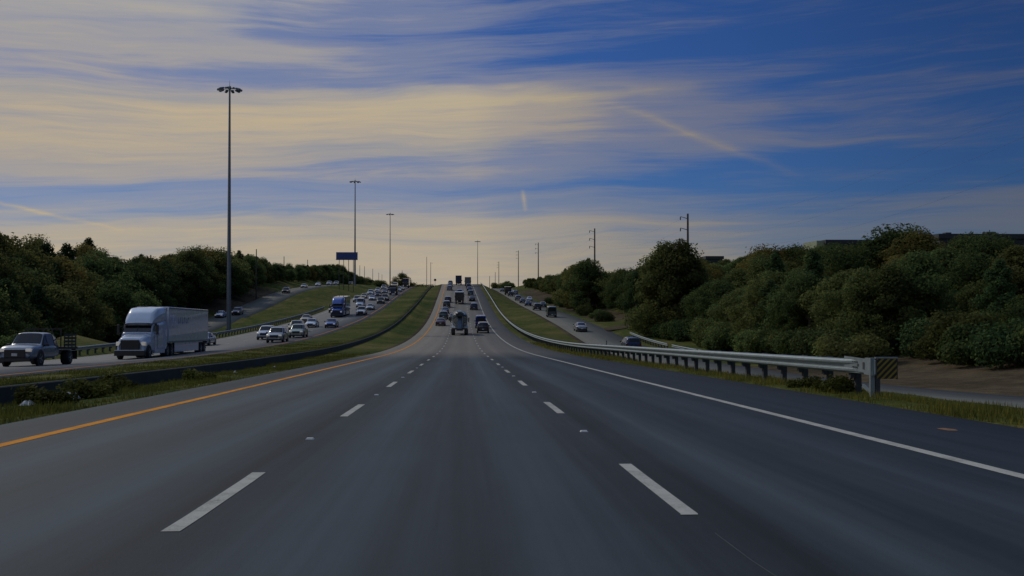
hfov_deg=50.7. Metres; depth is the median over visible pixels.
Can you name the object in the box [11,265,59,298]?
oak tree
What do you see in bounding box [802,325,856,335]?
shrub
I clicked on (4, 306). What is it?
oak tree
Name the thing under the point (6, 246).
oak tree
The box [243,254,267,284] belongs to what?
oak tree
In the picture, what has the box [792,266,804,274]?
oak tree
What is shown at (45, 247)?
cedar tree
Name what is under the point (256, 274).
utility pole
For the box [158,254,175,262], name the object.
oak tree
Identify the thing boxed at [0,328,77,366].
flatbed pickup
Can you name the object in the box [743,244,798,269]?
thin tree
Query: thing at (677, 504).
lane marking
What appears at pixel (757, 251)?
thin tree
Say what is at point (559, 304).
shrub
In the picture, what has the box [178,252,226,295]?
oak tree
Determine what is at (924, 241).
oak tree
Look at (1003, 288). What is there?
cedar tree
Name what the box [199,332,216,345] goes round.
sedan car
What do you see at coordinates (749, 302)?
oak tree
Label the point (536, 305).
sport utility car
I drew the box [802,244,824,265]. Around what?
oak tree
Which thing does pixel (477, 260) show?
mast light
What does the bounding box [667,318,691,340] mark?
shrub
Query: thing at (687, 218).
utility pole
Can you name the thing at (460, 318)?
mixer truck
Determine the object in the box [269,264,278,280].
oak tree
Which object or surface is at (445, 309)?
sedan car
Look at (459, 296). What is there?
box truck
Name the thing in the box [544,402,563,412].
lane marking
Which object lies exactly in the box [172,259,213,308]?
oak tree
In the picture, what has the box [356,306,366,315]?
pickup truck
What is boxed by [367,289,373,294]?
sport utility car
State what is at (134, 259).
oak tree
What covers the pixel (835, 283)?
oak tree
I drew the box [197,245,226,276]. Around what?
thin tree
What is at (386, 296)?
pickup truck
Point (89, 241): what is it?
cedar tree
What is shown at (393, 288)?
box truck
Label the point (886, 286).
oak tree
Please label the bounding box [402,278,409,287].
box truck
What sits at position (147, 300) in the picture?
oak tree
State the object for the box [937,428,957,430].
orange paint mark
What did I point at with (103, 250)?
oak tree
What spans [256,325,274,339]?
sport utility car
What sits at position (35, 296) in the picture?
cedar tree
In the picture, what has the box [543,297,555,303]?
shrub
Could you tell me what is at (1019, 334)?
shrub
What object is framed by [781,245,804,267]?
oak tree
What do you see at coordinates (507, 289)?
box truck
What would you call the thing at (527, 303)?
sedan car
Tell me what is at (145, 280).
oak tree
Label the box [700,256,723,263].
flat roof building
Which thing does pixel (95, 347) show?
guardrail
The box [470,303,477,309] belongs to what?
sport utility car
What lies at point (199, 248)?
thin tree
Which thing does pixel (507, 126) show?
sky
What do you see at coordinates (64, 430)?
yellow edge line
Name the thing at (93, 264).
oak tree
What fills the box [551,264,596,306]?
oak tree
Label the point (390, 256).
mast light
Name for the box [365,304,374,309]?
sedan car
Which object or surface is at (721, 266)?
oak tree
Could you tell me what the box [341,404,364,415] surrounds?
lane marking
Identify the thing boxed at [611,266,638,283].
thin tree
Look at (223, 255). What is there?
thin tree
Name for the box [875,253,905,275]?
oak tree
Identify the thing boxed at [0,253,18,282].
oak tree
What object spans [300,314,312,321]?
sedan car
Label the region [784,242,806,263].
thin tree
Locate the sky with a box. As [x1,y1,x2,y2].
[0,0,1023,287]
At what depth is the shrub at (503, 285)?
638.80 m
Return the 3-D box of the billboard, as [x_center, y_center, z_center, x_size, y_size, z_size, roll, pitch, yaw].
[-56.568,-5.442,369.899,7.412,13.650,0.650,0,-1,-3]
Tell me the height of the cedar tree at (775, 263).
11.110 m
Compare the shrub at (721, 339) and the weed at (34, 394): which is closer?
the weed at (34, 394)
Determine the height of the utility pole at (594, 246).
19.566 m
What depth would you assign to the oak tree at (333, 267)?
538.90 m
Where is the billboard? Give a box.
[336,252,357,291]
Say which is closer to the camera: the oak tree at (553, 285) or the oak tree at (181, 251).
the oak tree at (181, 251)
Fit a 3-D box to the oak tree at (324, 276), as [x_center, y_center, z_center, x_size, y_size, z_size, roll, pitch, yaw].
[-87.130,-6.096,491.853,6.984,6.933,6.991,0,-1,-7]
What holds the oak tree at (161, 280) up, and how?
on the ground at (917, 372)
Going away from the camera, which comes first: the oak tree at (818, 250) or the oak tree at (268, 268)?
the oak tree at (818, 250)
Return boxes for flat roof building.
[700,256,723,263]
[803,240,867,250]
[933,232,1023,249]
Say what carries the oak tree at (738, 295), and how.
on the ground at (917, 372)
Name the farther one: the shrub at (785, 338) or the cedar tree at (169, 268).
the cedar tree at (169, 268)
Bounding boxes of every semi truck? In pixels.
[114,307,207,358]
[329,296,349,316]
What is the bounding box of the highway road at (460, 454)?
[0,284,1023,575]
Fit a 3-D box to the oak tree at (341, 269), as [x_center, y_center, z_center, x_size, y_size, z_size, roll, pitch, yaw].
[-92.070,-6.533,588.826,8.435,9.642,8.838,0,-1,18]
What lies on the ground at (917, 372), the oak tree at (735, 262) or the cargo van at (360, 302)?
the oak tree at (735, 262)
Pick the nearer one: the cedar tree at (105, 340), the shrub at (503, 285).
the cedar tree at (105, 340)
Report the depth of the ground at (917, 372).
145.12 m
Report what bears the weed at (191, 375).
on the ground at (917, 372)
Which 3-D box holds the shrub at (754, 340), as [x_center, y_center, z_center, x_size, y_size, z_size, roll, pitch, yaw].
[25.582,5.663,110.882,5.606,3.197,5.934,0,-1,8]
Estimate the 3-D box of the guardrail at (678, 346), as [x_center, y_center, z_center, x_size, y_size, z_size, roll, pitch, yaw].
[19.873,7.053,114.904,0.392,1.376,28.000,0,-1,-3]
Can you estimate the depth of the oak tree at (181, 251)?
278.06 m
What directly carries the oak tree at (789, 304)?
on the ground at (917, 372)
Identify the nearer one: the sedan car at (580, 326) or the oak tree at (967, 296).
the oak tree at (967, 296)
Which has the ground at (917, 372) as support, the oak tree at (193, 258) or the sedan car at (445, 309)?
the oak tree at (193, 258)
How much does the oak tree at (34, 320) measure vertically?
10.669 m
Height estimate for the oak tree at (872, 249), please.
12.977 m
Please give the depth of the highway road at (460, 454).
10.10 m
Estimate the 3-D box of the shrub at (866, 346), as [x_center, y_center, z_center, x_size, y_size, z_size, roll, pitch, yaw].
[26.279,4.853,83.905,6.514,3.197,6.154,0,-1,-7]
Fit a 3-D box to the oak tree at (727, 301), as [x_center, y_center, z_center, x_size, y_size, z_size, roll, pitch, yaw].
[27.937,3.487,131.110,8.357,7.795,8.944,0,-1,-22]
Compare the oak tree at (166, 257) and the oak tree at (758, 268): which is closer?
the oak tree at (758, 268)
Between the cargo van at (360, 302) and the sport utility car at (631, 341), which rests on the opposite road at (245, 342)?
the cargo van at (360, 302)
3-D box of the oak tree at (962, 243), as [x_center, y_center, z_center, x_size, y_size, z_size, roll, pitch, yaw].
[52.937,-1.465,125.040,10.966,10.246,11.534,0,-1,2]
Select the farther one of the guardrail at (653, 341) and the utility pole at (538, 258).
the utility pole at (538, 258)
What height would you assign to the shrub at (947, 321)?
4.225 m
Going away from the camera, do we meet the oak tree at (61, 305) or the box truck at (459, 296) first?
the oak tree at (61, 305)
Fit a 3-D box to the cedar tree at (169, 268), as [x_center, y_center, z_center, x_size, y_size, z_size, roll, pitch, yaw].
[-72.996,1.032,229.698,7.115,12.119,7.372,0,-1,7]
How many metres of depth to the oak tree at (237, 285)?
286.46 m
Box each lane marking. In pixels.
[162,472,264,530]
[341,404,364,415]
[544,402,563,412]
[620,464,697,514]
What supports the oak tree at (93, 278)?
on the ground at (917, 372)
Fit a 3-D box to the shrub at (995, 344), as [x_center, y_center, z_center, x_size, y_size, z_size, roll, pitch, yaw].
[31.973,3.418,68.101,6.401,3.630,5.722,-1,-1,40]
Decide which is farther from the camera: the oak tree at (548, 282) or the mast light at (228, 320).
the oak tree at (548, 282)
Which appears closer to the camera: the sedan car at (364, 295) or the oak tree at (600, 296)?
the oak tree at (600, 296)
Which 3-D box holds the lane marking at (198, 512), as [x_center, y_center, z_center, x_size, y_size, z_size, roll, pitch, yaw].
[-2.390,1.723,8.928,0.139,0.097,3.200,0,-1,-3]
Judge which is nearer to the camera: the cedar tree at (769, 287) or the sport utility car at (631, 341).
the cedar tree at (769, 287)
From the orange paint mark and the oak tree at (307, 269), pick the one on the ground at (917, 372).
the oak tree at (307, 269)
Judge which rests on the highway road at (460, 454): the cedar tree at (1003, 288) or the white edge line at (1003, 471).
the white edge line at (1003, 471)
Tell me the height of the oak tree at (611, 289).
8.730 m
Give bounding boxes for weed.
[10,383,83,405]
[56,377,112,399]
[94,371,139,388]
[95,378,122,393]
[180,368,219,380]
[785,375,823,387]
[810,374,862,392]
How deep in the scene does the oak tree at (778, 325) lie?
109.62 m
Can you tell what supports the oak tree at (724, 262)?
on the ground at (917, 372)
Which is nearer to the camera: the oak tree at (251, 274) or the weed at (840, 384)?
the weed at (840, 384)
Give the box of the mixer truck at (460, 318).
[450,310,468,334]
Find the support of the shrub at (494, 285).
on the ground at (917, 372)
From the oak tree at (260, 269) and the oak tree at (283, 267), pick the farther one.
the oak tree at (283, 267)
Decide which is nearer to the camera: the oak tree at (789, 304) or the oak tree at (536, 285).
the oak tree at (789, 304)
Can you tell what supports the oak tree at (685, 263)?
on the ground at (917, 372)
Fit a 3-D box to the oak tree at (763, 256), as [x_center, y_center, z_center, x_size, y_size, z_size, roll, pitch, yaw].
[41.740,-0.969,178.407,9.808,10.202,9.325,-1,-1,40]
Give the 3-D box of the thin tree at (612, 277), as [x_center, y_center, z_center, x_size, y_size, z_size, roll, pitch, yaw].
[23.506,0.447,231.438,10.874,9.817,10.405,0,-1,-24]
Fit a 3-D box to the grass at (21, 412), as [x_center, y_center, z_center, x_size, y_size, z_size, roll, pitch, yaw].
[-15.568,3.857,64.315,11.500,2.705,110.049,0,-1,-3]
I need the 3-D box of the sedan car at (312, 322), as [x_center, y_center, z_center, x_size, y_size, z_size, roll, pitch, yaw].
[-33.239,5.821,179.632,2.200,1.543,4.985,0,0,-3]
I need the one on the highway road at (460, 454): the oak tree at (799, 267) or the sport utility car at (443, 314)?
the sport utility car at (443, 314)
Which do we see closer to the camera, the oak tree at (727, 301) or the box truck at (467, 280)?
the oak tree at (727, 301)
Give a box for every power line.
[690,137,1022,232]
[719,170,1019,247]
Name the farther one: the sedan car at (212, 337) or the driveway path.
the driveway path
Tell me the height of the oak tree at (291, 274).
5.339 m
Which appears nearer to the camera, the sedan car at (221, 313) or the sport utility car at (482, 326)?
the sport utility car at (482, 326)
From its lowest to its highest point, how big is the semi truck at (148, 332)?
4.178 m
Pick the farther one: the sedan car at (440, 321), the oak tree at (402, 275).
the oak tree at (402, 275)
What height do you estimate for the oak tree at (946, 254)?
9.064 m
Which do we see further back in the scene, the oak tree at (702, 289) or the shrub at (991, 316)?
the oak tree at (702, 289)
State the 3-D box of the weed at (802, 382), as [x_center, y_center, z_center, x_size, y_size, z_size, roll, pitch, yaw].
[7.471,2.378,27.738,0.977,0.346,0.790,0,-1,-18]
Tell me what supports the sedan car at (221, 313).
on the frontage road at (258, 305)
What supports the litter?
on the grass at (21, 412)
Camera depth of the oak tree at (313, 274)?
453.64 m
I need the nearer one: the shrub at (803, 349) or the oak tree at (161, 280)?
the shrub at (803, 349)
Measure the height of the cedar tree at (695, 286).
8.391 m
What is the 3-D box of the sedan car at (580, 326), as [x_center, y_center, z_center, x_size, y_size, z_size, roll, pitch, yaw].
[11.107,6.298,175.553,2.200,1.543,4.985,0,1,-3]
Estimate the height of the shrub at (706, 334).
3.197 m
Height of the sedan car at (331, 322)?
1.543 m
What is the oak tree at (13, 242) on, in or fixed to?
on the ground at (917, 372)
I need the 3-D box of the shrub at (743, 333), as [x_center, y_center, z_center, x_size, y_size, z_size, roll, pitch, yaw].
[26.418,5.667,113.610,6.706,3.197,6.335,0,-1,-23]
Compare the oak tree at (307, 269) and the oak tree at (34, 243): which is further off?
the oak tree at (307, 269)
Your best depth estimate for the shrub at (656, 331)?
155.71 m
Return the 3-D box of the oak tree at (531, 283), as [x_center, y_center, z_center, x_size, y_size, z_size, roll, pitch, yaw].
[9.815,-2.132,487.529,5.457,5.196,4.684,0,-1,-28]
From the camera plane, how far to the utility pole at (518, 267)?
620.82 m
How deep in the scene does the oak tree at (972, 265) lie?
97.23 m
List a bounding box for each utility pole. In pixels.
[255,249,256,298]
[516,250,518,285]
[535,243,538,277]
[589,228,595,306]
[680,214,688,242]
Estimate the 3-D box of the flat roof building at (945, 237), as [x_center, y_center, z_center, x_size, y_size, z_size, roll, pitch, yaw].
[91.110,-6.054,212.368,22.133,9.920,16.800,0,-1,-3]
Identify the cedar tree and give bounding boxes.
[0,277,38,333]
[25,283,63,337]
[32,241,56,262]
[47,259,65,287]
[56,242,77,264]
[77,237,98,265]
[80,285,109,342]
[162,260,184,301]
[165,265,186,307]
[212,258,226,296]
[622,271,644,316]
[688,279,701,316]
[748,278,787,331]
[759,253,788,283]
[798,248,829,284]
[971,257,1020,323]
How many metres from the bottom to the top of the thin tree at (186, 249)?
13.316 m
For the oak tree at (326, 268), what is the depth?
509.46 m
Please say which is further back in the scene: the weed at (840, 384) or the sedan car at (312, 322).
the sedan car at (312, 322)
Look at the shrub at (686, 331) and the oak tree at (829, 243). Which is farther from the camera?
the oak tree at (829, 243)
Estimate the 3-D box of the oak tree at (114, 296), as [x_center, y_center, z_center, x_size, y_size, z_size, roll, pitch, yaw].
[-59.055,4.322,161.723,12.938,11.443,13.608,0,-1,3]
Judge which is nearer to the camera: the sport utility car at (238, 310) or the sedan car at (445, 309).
the sport utility car at (238, 310)
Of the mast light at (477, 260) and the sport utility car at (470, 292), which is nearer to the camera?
the sport utility car at (470, 292)
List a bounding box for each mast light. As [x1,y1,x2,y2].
[217,85,241,330]
[349,180,360,285]
[386,213,393,284]
[475,241,479,283]
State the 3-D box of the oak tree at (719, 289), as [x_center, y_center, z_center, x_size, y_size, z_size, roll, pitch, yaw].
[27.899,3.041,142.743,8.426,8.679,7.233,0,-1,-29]
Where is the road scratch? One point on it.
(745, 555)
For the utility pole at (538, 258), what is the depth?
465.03 m
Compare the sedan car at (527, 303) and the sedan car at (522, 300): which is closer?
the sedan car at (527, 303)
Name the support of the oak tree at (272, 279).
on the ground at (917, 372)
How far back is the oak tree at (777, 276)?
135.67 m
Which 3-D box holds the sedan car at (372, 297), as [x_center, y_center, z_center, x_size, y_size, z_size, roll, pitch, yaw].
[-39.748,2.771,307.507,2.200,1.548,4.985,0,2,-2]
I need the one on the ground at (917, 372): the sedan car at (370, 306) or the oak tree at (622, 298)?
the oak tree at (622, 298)
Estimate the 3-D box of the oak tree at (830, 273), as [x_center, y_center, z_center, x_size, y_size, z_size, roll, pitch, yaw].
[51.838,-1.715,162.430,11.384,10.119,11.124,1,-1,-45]
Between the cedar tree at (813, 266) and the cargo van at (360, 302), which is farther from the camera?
the cargo van at (360, 302)
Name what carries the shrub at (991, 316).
on the ground at (917, 372)
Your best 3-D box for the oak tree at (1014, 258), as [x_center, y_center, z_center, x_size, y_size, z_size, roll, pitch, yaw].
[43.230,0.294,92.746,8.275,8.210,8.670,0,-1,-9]
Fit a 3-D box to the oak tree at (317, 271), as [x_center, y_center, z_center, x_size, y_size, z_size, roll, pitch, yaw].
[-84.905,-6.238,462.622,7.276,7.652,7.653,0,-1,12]
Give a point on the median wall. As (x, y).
(144, 377)
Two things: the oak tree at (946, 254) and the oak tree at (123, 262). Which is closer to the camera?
the oak tree at (946, 254)
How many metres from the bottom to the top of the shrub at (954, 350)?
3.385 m
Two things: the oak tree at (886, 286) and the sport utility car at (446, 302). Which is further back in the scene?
the sport utility car at (446, 302)
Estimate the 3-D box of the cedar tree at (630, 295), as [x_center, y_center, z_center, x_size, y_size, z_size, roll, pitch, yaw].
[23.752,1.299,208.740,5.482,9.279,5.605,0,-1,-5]
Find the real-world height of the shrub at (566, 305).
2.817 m
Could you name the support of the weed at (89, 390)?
on the ground at (917, 372)
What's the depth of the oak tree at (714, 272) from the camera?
191.68 m
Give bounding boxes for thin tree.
[173,246,201,255]
[187,245,217,257]
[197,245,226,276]
[212,246,251,296]
[592,267,629,309]
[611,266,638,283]
[732,243,794,272]
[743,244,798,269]
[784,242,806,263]
[791,244,814,253]
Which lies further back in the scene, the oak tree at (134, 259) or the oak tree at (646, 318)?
the oak tree at (134, 259)
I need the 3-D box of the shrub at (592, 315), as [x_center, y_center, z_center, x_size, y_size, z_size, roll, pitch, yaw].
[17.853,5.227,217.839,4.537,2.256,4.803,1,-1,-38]
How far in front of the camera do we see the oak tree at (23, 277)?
146.04 m
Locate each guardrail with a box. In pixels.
[0,306,324,362]
[481,283,897,396]
[630,332,667,347]
[671,345,698,349]
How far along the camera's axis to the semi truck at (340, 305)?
222.92 m
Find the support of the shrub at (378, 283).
on the ground at (917, 372)
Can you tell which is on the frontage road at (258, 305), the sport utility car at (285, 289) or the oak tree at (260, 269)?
the sport utility car at (285, 289)
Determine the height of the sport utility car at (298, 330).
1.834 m
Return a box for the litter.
[20,400,34,404]
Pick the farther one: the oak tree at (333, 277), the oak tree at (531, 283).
the oak tree at (333, 277)
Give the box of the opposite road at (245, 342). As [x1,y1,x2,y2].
[0,287,413,377]
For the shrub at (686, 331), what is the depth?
144.82 m
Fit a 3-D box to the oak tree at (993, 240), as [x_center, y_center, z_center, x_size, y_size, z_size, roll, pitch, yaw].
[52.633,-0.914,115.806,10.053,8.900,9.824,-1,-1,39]
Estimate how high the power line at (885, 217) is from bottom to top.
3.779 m
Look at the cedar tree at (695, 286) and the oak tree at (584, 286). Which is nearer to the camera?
the cedar tree at (695, 286)
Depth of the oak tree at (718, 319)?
133.89 m
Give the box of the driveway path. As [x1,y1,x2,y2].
[604,324,629,330]
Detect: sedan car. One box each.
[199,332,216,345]
[215,310,226,317]
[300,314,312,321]
[305,318,318,326]
[324,318,338,327]
[361,293,367,298]
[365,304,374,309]
[369,295,375,299]
[435,318,445,325]
[441,307,449,312]
[519,298,525,302]
[524,301,531,305]
[540,302,546,306]
[573,322,586,331]
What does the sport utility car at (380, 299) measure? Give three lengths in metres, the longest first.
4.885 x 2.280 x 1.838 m
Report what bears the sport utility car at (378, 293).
on the opposite road at (245, 342)
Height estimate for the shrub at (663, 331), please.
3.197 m
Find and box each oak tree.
[0,231,57,275]
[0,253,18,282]
[0,254,55,299]
[0,284,31,333]
[0,302,19,341]
[1,233,27,254]
[3,251,62,286]
[10,281,55,337]
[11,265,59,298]
[17,234,57,256]
[32,284,93,336]
[41,278,116,340]
[46,255,97,294]
[71,250,137,306]
[72,242,98,266]
[76,262,111,307]
[94,247,107,256]
[95,280,146,342]
[99,258,158,302]
[113,255,158,290]
[121,263,172,306]
[128,256,146,264]
[131,291,162,306]
[132,262,177,306]
[137,255,188,307]
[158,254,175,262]
[169,249,222,307]
[171,250,184,260]
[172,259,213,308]
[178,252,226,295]
[202,257,226,297]
[220,261,251,295]
[234,258,255,292]
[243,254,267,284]
[250,258,267,286]
[260,260,274,282]
[265,263,274,282]
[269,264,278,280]
[272,264,286,281]
[280,263,289,280]
[284,269,295,281]
[293,265,307,281]
[301,264,310,279]
[307,266,317,279]
[308,265,320,280]
[312,265,323,278]
[318,267,328,280]
[321,264,331,279]
[326,266,336,280]
[329,264,338,280]
[338,268,349,283]
[340,271,347,283]
[389,272,414,286]
[524,278,530,287]
[528,278,534,287]
[533,277,541,289]
[536,278,546,292]
[539,274,548,291]
[542,275,551,290]
[544,275,558,294]
[548,277,556,296]
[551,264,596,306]
[557,269,567,294]
[559,258,614,309]
[597,279,615,307]
[603,273,627,311]
[605,271,627,305]
[613,271,645,309]
[622,240,711,336]
[642,238,704,334]
[679,278,730,315]
[680,281,715,324]
[692,278,736,323]
[696,260,724,279]
[705,288,750,327]
[706,264,728,278]
[709,285,749,324]
[712,263,727,275]
[717,259,730,265]
[721,268,752,291]
[722,257,747,273]
[723,278,789,333]
[730,256,798,290]
[734,287,759,324]
[746,252,770,276]
[754,270,794,293]
[758,268,814,335]
[775,274,826,332]
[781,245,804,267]
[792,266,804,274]
[797,269,858,330]
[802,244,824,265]
[816,266,906,353]
[818,222,928,278]
[818,242,842,272]
[822,243,862,276]
[843,262,942,356]
[870,228,954,267]
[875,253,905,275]
[882,248,961,329]
[902,225,936,244]
[921,246,964,301]
[939,230,1015,311]
[948,231,989,254]
[948,234,996,250]
[951,278,1013,318]
[969,244,1023,321]
[983,238,1022,268]
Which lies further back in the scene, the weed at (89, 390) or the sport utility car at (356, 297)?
the sport utility car at (356, 297)
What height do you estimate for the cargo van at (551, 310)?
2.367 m
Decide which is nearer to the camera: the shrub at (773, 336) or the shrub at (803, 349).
the shrub at (803, 349)
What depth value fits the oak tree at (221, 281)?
267.33 m
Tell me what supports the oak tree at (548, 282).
on the ground at (917, 372)
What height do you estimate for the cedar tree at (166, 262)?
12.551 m
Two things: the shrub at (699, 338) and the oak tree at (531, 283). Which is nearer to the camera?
the shrub at (699, 338)
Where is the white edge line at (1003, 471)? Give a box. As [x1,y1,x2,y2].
[472,285,1023,478]
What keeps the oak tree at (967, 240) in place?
on the ground at (917, 372)
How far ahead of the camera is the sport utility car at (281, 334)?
122.46 m
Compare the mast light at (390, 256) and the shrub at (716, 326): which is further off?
the mast light at (390, 256)
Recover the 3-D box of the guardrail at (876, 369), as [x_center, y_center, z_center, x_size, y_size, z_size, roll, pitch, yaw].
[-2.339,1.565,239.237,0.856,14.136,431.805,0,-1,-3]
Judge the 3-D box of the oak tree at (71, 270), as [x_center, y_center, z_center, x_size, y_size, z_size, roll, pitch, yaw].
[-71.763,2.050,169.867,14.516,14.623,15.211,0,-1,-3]
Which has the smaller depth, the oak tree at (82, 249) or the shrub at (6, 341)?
the shrub at (6, 341)
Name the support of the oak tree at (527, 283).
on the ground at (917, 372)
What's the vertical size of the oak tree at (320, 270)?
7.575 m
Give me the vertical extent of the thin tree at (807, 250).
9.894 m
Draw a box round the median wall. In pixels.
[0,286,433,405]
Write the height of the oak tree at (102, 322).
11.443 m
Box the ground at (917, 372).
[0,273,1023,427]
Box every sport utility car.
[231,307,243,314]
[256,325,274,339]
[266,327,288,342]
[282,287,289,292]
[288,320,304,331]
[288,324,307,337]
[353,295,360,301]
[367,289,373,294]
[375,291,381,296]
[376,297,384,303]
[439,311,448,318]
[442,300,450,306]
[467,290,473,295]
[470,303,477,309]
[476,322,489,332]
[532,303,540,309]
[620,337,641,346]
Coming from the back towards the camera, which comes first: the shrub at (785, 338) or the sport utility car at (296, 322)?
the sport utility car at (296, 322)
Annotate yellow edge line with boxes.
[0,284,445,446]
[0,290,405,375]
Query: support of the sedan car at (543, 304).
on the frontage road at (595, 334)
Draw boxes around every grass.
[0,340,368,424]
[530,341,1023,426]
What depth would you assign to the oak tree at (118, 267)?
190.19 m
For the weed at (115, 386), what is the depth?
28.57 m
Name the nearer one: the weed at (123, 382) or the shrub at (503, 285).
the weed at (123, 382)
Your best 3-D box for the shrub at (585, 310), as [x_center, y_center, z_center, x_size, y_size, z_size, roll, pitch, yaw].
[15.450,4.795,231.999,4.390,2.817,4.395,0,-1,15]
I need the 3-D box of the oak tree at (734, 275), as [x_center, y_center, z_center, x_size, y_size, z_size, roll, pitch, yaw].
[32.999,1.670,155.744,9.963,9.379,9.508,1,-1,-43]
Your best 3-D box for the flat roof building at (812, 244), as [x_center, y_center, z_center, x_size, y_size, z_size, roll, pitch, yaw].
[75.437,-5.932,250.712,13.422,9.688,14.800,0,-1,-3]
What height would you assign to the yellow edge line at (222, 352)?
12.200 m
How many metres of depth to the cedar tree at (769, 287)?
116.30 m
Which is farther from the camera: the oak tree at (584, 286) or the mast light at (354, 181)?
the mast light at (354, 181)
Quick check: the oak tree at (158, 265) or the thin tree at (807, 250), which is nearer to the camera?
the thin tree at (807, 250)
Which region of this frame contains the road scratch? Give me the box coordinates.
[715,533,775,575]
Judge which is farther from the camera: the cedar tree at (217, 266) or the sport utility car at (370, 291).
the sport utility car at (370, 291)
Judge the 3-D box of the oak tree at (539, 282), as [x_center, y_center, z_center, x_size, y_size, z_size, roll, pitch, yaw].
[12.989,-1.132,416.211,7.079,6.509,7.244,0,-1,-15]
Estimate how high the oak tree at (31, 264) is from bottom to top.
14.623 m
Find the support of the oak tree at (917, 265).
on the ground at (917, 372)
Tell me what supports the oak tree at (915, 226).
on the ground at (917, 372)
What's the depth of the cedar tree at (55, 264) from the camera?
165.92 m
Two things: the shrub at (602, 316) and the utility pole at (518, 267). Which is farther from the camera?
the utility pole at (518, 267)
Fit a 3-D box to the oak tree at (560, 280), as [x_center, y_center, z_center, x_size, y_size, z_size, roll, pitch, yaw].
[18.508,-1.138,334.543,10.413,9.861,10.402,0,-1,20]
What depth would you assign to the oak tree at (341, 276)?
577.22 m
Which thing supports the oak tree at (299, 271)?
on the ground at (917, 372)
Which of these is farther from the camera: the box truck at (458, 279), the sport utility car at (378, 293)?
the box truck at (458, 279)
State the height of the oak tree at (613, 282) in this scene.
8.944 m
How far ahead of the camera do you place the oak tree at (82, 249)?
233.85 m
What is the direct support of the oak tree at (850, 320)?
on the ground at (917, 372)
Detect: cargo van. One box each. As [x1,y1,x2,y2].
[355,298,365,306]
[474,315,486,327]
[546,306,556,316]
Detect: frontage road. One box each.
[208,285,336,331]
[494,289,1023,407]
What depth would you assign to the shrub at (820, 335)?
89.55 m
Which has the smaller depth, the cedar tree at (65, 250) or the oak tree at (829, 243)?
the oak tree at (829, 243)
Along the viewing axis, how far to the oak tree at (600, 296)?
245.12 m
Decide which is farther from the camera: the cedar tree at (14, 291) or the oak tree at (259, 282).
the oak tree at (259, 282)
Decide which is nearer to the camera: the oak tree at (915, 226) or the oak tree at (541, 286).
the oak tree at (915, 226)
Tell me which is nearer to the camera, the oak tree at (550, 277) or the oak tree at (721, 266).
the oak tree at (721, 266)
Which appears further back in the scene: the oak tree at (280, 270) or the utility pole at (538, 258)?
the utility pole at (538, 258)
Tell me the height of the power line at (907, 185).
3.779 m
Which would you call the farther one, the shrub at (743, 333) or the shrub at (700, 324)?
the shrub at (700, 324)
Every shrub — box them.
[0,331,30,348]
[371,280,386,286]
[490,282,498,288]
[499,283,515,287]
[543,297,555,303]
[557,299,567,306]
[563,300,573,308]
[574,304,593,315]
[588,309,610,317]
[594,310,615,321]
[649,317,684,337]
[657,321,681,339]
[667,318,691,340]
[679,319,696,340]
[688,316,714,339]
[692,319,721,346]
[700,326,738,351]
[701,318,739,350]
[702,325,734,339]
[730,327,773,352]
[733,329,778,353]
[767,326,800,354]
[770,327,804,354]
[774,327,810,355]
[784,327,856,356]
[797,330,867,356]
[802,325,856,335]
[812,332,897,358]
[895,315,956,357]
[908,308,997,360]
[927,309,1012,362]
[935,319,1013,365]
[966,316,1023,367]
[1008,319,1023,353]
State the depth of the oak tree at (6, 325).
98.33 m
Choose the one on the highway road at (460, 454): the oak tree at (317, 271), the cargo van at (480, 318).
the cargo van at (480, 318)
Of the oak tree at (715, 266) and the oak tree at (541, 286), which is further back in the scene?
the oak tree at (541, 286)
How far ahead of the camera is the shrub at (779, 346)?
101.88 m
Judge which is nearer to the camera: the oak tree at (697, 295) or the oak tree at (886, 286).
the oak tree at (886, 286)
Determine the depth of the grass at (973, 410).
22.61 m
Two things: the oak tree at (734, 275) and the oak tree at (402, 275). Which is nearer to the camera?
the oak tree at (734, 275)
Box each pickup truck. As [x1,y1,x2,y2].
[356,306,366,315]
[382,294,388,300]
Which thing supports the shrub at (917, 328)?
on the ground at (917, 372)
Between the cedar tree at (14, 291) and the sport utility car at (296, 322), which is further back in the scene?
the sport utility car at (296, 322)
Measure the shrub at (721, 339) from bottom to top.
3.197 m
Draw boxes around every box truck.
[389,285,397,294]
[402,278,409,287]
[455,291,463,303]
[456,275,461,284]
[464,277,470,285]
[504,286,510,294]

